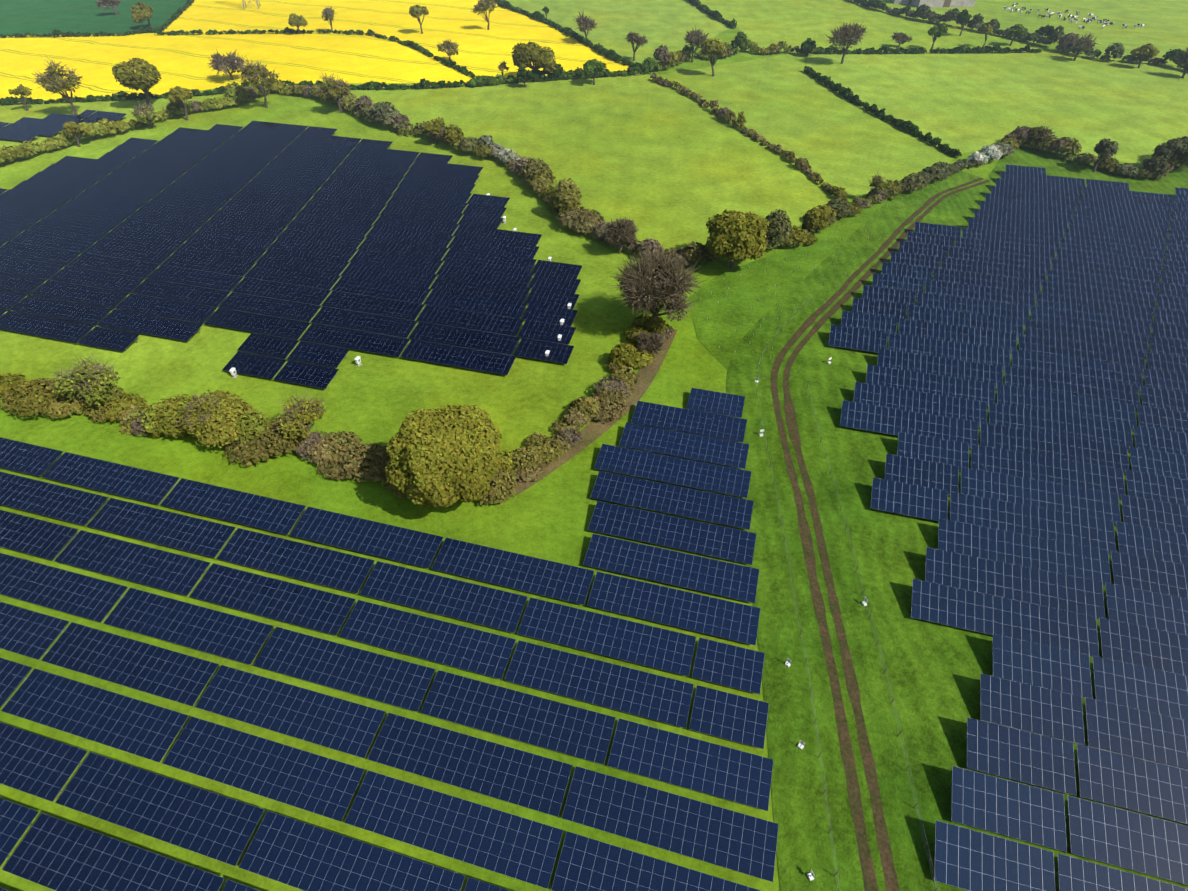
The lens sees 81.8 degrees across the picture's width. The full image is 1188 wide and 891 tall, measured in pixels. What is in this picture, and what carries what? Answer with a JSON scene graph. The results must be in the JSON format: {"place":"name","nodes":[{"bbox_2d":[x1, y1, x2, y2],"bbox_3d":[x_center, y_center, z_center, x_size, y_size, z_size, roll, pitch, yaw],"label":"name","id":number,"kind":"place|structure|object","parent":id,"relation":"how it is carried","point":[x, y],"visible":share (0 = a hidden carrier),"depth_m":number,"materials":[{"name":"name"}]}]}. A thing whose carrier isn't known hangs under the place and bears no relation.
{"place":"outdoors","nodes":[
{"label":"outdoors","id":0,"kind":"place"},
{"bbox_2d":[0,27,1177,890],"bbox_3d":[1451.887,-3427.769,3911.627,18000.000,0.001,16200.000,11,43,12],"label":"ground","id":1,"kind":"structure","parent":0,"point":[549,516],"depth_m":86.85,"materials":[{"name":"green plant"}]},
{"bbox_2d":[8,84,31,110],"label":"tree","id":2,"kind":"object","parent":1,"relation":"on","point":[21,89],"depth_m":224.95,"materials":[{"name":"green plant"}]},
{"bbox_2d":[31,56,83,115],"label":"tree","id":3,"kind":"object","parent":1,"relation":"on","point":[53,80],"depth_m":215.86,"materials":[{"name":"green plant"}]},
{"bbox_2d":[63,121,90,146],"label":"hedgerow tree","id":4,"kind":"object","parent":1,"relation":"on","point":[70,128],"visible":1,"depth_m":199.55,"materials":[{"name":"green plant"}]},
{"bbox_2d":[41,352,119,405],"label":"spring tree","id":5,"kind":"object","parent":1,"relation":"on","point":[93,378],"visible":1,"depth_m":106.87,"materials":[{"name":"green plant"}]},
{"bbox_2d":[0,0,186,35],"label":"field crop","id":6,"kind":"object","parent":1,"relation":"on","point":[39,17],"visible":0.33,"depth_m":342.69,"materials":[{"name":"green plant"}]},
{"bbox_2d":[95,0,121,15],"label":"tree","id":7,"kind":"object","parent":1,"relation":"on","point":[106,3],"depth_m":340.73,"materials":[{"name":"brown plant"}]},
{"bbox_2d":[0,89,225,149],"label":"field strip","id":8,"kind":"object","parent":1,"relation":"on","point":[12,112],"visible":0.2,"depth_m":230.36,"materials":[{"name":"green plant"}]},
{"bbox_2d":[0,110,125,140],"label":"solar array","id":9,"kind":"object","parent":8,"relation":"on","point":[27,128],"visible":0.81,"depth_m":215.15,"materials":[{"name":"blue"}]},
{"bbox_2d":[112,58,160,106],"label":"tree","id":10,"kind":"object","parent":1,"relation":"on","point":[137,74],"depth_m":221.67,"materials":[{"name":"green plant"}]},
{"bbox_2d":[131,2,152,26],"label":"tree","id":11,"kind":"object","parent":1,"relation":"on","point":[142,13],"depth_m":315.31,"materials":[{"name":"green plant"}]},
{"bbox_2d":[130,101,158,128],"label":"hedgerow tree","id":12,"kind":"object","parent":1,"relation":"on","point":[142,112],"visible":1,"depth_m":211.08,"materials":[{"name":"green plant"}]},
{"bbox_2d":[168,86,193,120],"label":"tree","id":13,"kind":"object","parent":1,"relation":"on","point":[177,95],"depth_m":215.63,"materials":[{"name":"green plant"}]},
{"bbox_2d":[172,392,226,434],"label":"tree","id":14,"kind":"object","parent":1,"relation":"on","point":[200,404],"depth_m":101.53,"materials":[{"name":"green plant"}]},
{"bbox_2d":[207,49,247,79],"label":"tree","id":15,"kind":"object","parent":1,"relation":"on","point":[232,61],"depth_m":250.40,"materials":[{"name":"brown plant"}]},
{"bbox_2d":[242,0,260,8],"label":"tree","id":16,"kind":"object","parent":1,"relation":"on","point":[257,2],"visible":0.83,"depth_m":355.85,"materials":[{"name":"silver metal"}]},
{"bbox_2d":[236,57,279,107],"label":"tree","id":17,"kind":"object","parent":1,"relation":"on","point":[254,72],"depth_m":222.34,"materials":[{"name":"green plant"}]},
{"bbox_2d":[288,13,308,33],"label":"tree","id":18,"kind":"object","parent":1,"relation":"on","point":[294,20],"depth_m":308.28,"materials":[{"name":"green plant"}]},
{"bbox_2d":[271,391,326,438],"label":"spring tree","id":19,"kind":"object","parent":1,"relation":"on","point":[301,415],"visible":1,"depth_m":101.09,"materials":[{"name":"green plant"}]},
{"bbox_2d":[0,0,642,99],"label":"rapeseed field","id":20,"kind":"structure","parent":1,"relation":"on","point":[181,60],"depth_m":294.33,"materials":[{"name":"yellow plant"}]},
{"bbox_2d":[0,89,648,466],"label":"solar field","id":21,"kind":"structure","parent":1,"relation":"on","point":[372,398],"depth_m":122.73,"materials":[{"name":"green plant"}]},
{"bbox_2d":[229,367,237,377],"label":"sheep","id":22,"kind":"object","parent":21,"relation":"on","point":[232,370],"visible":0.9,"depth_m":117.12,"materials":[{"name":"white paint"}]},
{"bbox_2d":[0,121,581,388],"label":"solar array","id":23,"kind":"object","parent":21,"relation":"on","point":[482,281],"visible":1,"depth_m":148.71,"materials":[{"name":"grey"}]},
{"bbox_2d":[355,356,361,365],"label":"inverter","id":24,"kind":"object","parent":21,"relation":"on","point":[358,361],"visible":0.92,"depth_m":119.70,"materials":[{"name":"white paint"}]},
{"bbox_2d":[319,6,335,31],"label":"tree","id":25,"kind":"object","parent":1,"relation":"on","point":[327,13],"depth_m":310.34,"materials":[{"name":"brown plant"}]},
{"bbox_2d":[315,71,351,112],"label":"hedgerow tree","id":26,"kind":"object","parent":1,"relation":"on","point":[336,88],"visible":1,"depth_m":220.20,"materials":[{"name":"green plant"}]},
{"bbox_2d":[0,437,778,890],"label":"solar array","id":27,"kind":"object","parent":1,"relation":"on","point":[54,853],"visible":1,"depth_m":72.72,"materials":[{"name":"blue"}]},
{"bbox_2d":[409,5,428,33],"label":"tree","id":28,"kind":"object","parent":1,"relation":"on","point":[417,11],"depth_m":307.47,"materials":[{"name":"green plant"}]},
{"bbox_2d":[424,117,444,143],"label":"hedgerow tree","id":29,"kind":"object","parent":1,"relation":"on","point":[433,126],"visible":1,"depth_m":199.96,"materials":[{"name":"green plant"}]},
{"bbox_2d":[384,405,501,506],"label":"tree","id":30,"kind":"object","parent":1,"relation":"on","point":[443,457],"visible":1,"depth_m":87.02,"materials":[{"name":"green plant"}]},
{"bbox_2d":[437,39,458,59],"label":"tree","id":31,"kind":"object","parent":1,"relation":"on","point":[450,47],"depth_m":273.96,"materials":[{"name":"brown plant"}]},
{"bbox_2d":[471,0,496,29],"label":"tree","id":32,"kind":"object","parent":1,"relation":"on","point":[483,6],"depth_m":312.55,"materials":[{"name":"brown plant"}]},
{"bbox_2d":[497,61,509,76],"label":"tree","id":33,"kind":"object","parent":1,"relation":"on","point":[502,66],"depth_m":251.11,"materials":[{"name":"brown plant"}]},
{"bbox_2d":[517,66,533,87],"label":"hedgerow tree","id":34,"kind":"object","parent":1,"relation":"on","point":[522,72],"visible":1,"depth_m":244.43,"materials":[{"name":"green plant"}]},
{"bbox_2d":[511,41,557,81],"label":"tree","id":35,"kind":"object","parent":1,"relation":"on","point":[524,55],"depth_m":247.49,"materials":[{"name":"green plant"}]},
{"bbox_2d":[542,6,549,17],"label":"tree","id":36,"kind":"object","parent":1,"relation":"on","point":[545,9],"depth_m":335.14,"materials":[{"name":"green plant"}]},
{"bbox_2d":[544,194,564,210],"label":"hedgerow tree","id":37,"kind":"object","parent":1,"relation":"on","point":[549,199],"visible":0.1,"depth_m":163.85,"materials":[{"name":"green plant"}]},
{"bbox_2d":[573,9,597,37],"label":"tree","id":38,"kind":"object","parent":1,"relation":"on","point":[585,24],"depth_m":294.09,"materials":[{"name":"brown plant"}]},
{"bbox_2d":[346,71,839,250],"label":"field","id":39,"kind":"structure","parent":1,"relation":"on","point":[668,167],"depth_m":202.89,"materials":[{"name":"green plant"}]},
{"bbox_2d":[0,0,1187,504],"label":"hedgerows","id":40,"kind":"object","parent":1,"relation":"on","point":[242,426],"visible":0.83,"depth_m":173.80,"materials":[{"name":"green plant"}]},
{"bbox_2d":[583,59,606,84],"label":"hedgerow tree","id":41,"kind":"object","parent":1,"relation":"on","point":[590,67],"visible":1,"depth_m":246.21,"materials":[{"name":"green plant"}]},
{"bbox_2d":[602,217,638,253],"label":"hedgerow tree","id":42,"kind":"object","parent":1,"relation":"on","point":[621,231],"visible":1,"depth_m":146.91,"materials":[{"name":"brown plant"}]},
{"bbox_2d":[636,331,665,354],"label":"bush","id":43,"kind":"object","parent":1,"relation":"on","point":[653,342],"visible":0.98,"depth_m":120.28,"materials":[{"name":"brown plant"}]},
{"bbox_2d":[610,244,707,325],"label":"bare ash tree","id":44,"kind":"object","parent":1,"relation":"on","point":[650,282],"visible":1,"depth_m":118.58,"materials":[{"name":"brown plant"}]},
{"bbox_2d":[583,388,759,602],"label":"solar panels","id":45,"kind":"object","parent":1,"relation":"on","point":[706,575],"depth_m":94.80,"materials":[{"name":"blue"}]},
{"bbox_2d":[684,26,708,62],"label":"tree","id":46,"kind":"object","parent":1,"relation":"on","point":[693,38],"depth_m":268.70,"materials":[{"name":"brown plant"}]},
{"bbox_2d":[700,39,726,75],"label":"tree","id":47,"kind":"object","parent":1,"relation":"on","point":[715,47],"depth_m":253.07,"materials":[{"name":"green plant"}]},
{"bbox_2d":[705,209,769,268],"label":"tree","id":48,"kind":"object","parent":1,"relation":"on","point":[734,236],"visible":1,"depth_m":138.99,"materials":[{"name":"green plant"}]},
{"bbox_2d":[785,658,791,666],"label":"sheep","id":49,"kind":"object","parent":1,"relation":"on","point":[787,664],"visible":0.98,"depth_m":76.88,"materials":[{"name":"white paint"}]},
{"bbox_2d":[688,192,897,369],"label":"rough grass","id":50,"kind":"structure","parent":1,"relation":"on","point":[736,295],"depth_m":140.29,"materials":[{"name":"green plant"}]},
{"bbox_2d":[700,181,944,376],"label":"sapling tree guards","id":51,"kind":"object","parent":50,"relation":"on","point":[803,283],"visible":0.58,"depth_m":144.28,"materials":[{"name":"green plastic"}]},
{"bbox_2d":[756,296,839,887],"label":"deer fence","id":52,"kind":"object","parent":1,"relation":"on","point":[797,607],"visible":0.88,"depth_m":80.43,"materials":[{"name":"brown wood"}]},
{"bbox_2d":[797,740,804,749],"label":"sheep","id":53,"kind":"object","parent":1,"relation":"on","point":[800,746],"visible":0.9,"depth_m":70.03,"materials":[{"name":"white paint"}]},
{"bbox_2d":[800,38,816,55],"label":"tree","id":54,"kind":"object","parent":1,"relation":"on","point":[809,44],"depth_m":279.48,"materials":[{"name":"green plant"}]},
{"bbox_2d":[807,869,814,880],"bbox_3d":[19.427,38.312,61.188,0.400,1.300,0.600,-11,43,-12],"label":"sheep","id":55,"kind":"object","parent":1,"relation":"on","point":[811,875],"visible":0.92,"depth_m":61.30,"materials":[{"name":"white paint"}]},
{"bbox_2d":[802,206,829,232],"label":"hedgerow tree","id":56,"kind":"object","parent":1,"relation":"on","point":[817,217],"visible":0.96,"depth_m":153.71,"materials":[{"name":"green plant"}]},
{"bbox_2d":[826,21,866,63],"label":"tree","id":57,"kind":"object","parent":1,"relation":"on","point":[849,35],"depth_m":265.11,"materials":[{"name":"brown plant"}]},
{"bbox_2d":[869,172,893,194],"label":"hedgerow tree","id":58,"kind":"object","parent":1,"relation":"on","point":[877,183],"visible":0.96,"depth_m":169.11,"materials":[{"name":"green plant"}]},
{"bbox_2d":[847,146,1187,890],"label":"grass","id":59,"kind":"structure","parent":1,"relation":"on","point":[963,658],"depth_m":89.94,"materials":[{"name":"green plant"}]},
{"bbox_2d":[726,171,995,890],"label":"grass","id":60,"kind":"structure","parent":59,"relation":"on","point":[930,735],"depth_m":81.43,"materials":[{"name":"green plant"}]},
{"bbox_2d":[771,178,989,890],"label":"farm track ruts","id":61,"kind":"structure","parent":60,"relation":"on","point":[884,847],"depth_m":84.06,"materials":[{"name":"brown soil"}]},
{"bbox_2d":[862,597,867,605],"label":"sheep","id":62,"kind":"object","parent":59,"relation":"on","point":[864,603],"visible":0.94,"depth_m":82.92,"materials":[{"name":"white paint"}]},
{"bbox_2d":[807,381,937,890],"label":"deer fence","id":63,"kind":"object","parent":59,"relation":"on","point":[874,636],"visible":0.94,"depth_m":79.47,"materials":[{"name":"brown wood"}]},
{"bbox_2d":[828,164,1187,890],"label":"solar array","id":64,"kind":"object","parent":59,"relation":"on","point":[1018,566],"visible":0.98,"depth_m":95.21,"materials":[{"name":"blue"}]},
{"bbox_2d":[881,0,1187,64],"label":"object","id":65,"kind":"object","parent":1,"relation":"on","point":[1164,30],"visible":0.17,"depth_m":338.98,"materials":[{"name":"green plant"}]},
{"bbox_2d":[891,0,911,3],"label":"farm shed","id":66,"kind":"structure","parent":65,"relation":"on","point":[901,1],"depth_m":365.95,"materials":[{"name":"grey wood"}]},
{"bbox_2d":[911,0,975,7],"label":"farm barn","id":67,"kind":"structure","parent":65,"relation":"on","point":[946,3],"depth_m":359.01,"materials":[{"name":"grey metal"}]},
{"bbox_2d":[1032,126,1055,150],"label":"hedgerow tree","id":68,"kind":"object","parent":1,"relation":"on","point":[1046,132],"visible":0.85,"depth_m":196.43,"materials":[{"name":"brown plant"}]},
{"bbox_2d":[1035,25,1054,35],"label":"tree","id":69,"kind":"object","parent":1,"relation":"on","point":[1045,30],"depth_m":299.98,"materials":[{"name":"green plant"}]},
{"bbox_2d":[1092,138,1118,171],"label":"hedgerow tree","id":70,"kind":"object","parent":1,"relation":"on","point":[1104,148],"visible":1,"depth_m":183.07,"materials":[{"name":"green plant"}]},
{"bbox_2d":[1130,44,1159,67],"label":"hedgerow tree","id":71,"kind":"object","parent":1,"relation":"on","point":[1144,51],"visible":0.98,"depth_m":264.16,"materials":[{"name":"green plant"}]},
{"bbox_2d":[1154,136,1187,163],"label":"hedgerow tree","id":72,"kind":"object","parent":1,"relation":"on","point":[1169,148],"visible":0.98,"depth_m":181.94,"materials":[{"name":"green plant"}]},
{"bbox_2d":[1173,46,1187,77],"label":"hedgerow tree","id":73,"kind":"object","parent":1,"relation":"on","point":[1182,59],"visible":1,"depth_m":255.49,"materials":[{"name":"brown plant"}]},
{"bbox_2d":[512,328,676,494],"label":"dirt strip","id":74,"kind":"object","parent":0,"point":[593,431],"depth_m":108.30,"materials":[{"name":"brown soil"}]},
{"bbox_2d":[506,0,730,62],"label":"field","id":75,"kind":"structure","parent":0,"point":[669,24],"depth_m":335.44,"materials":[{"name":"green plant"}]},
{"bbox_2d":[625,31,647,60],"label":"tree","id":76,"kind":"object","parent":75,"relation":"on","point":[638,41],"depth_m":272.16,"materials":[{"name":"brown plant"}]},
{"bbox_2d":[657,52,955,196],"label":"field","id":77,"kind":"structure","parent":0,"point":[786,102],"depth_m":219.40,"materials":[{"name":"green plant"}]},
{"bbox_2d":[685,0,1037,50],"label":"field","id":78,"kind":"structure","parent":0,"point":[767,23],"depth_m":326.94,"materials":[{"name":"green plant"}]},
{"bbox_2d":[889,30,910,47],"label":"tree","id":79,"kind":"object","parent":78,"relation":"on","point":[901,38],"depth_m":291.29,"materials":[{"name":"brown plant"}]},
{"bbox_2d":[927,22,948,48],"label":"tree","id":80,"kind":"object","parent":78,"relation":"on","point":[939,30],"depth_m":285.40,"materials":[{"name":"green plant"}]},
{"bbox_2d":[956,9,971,35],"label":"hedgerow tree","id":81,"kind":"object","parent":78,"relation":"on","point":[963,16],"visible":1,"depth_m":304.64,"materials":[{"name":"green plant"}]},
{"bbox_2d":[981,24,992,47],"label":"tree","id":82,"kind":"object","parent":78,"relation":"on","point":[987,28],"depth_m":288.67,"materials":[{"name":"green plant"}]},
{"bbox_2d":[1007,24,1026,45],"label":"hedgerow tree","id":83,"kind":"object","parent":78,"relation":"on","point":[1018,29],"visible":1,"depth_m":291.69,"materials":[{"name":"green plant"}]},
{"bbox_2d":[806,50,1187,165],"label":"field","id":84,"kind":"structure","parent":0,"point":[963,102],"depth_m":242.41,"materials":[{"name":"green plant"}]},
{"bbox_2d":[1073,32,1097,60],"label":"hedgerow tree","id":85,"kind":"object","parent":84,"relation":"on","point":[1084,44],"visible":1,"depth_m":272.47,"materials":[{"name":"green plant"}]}
]}

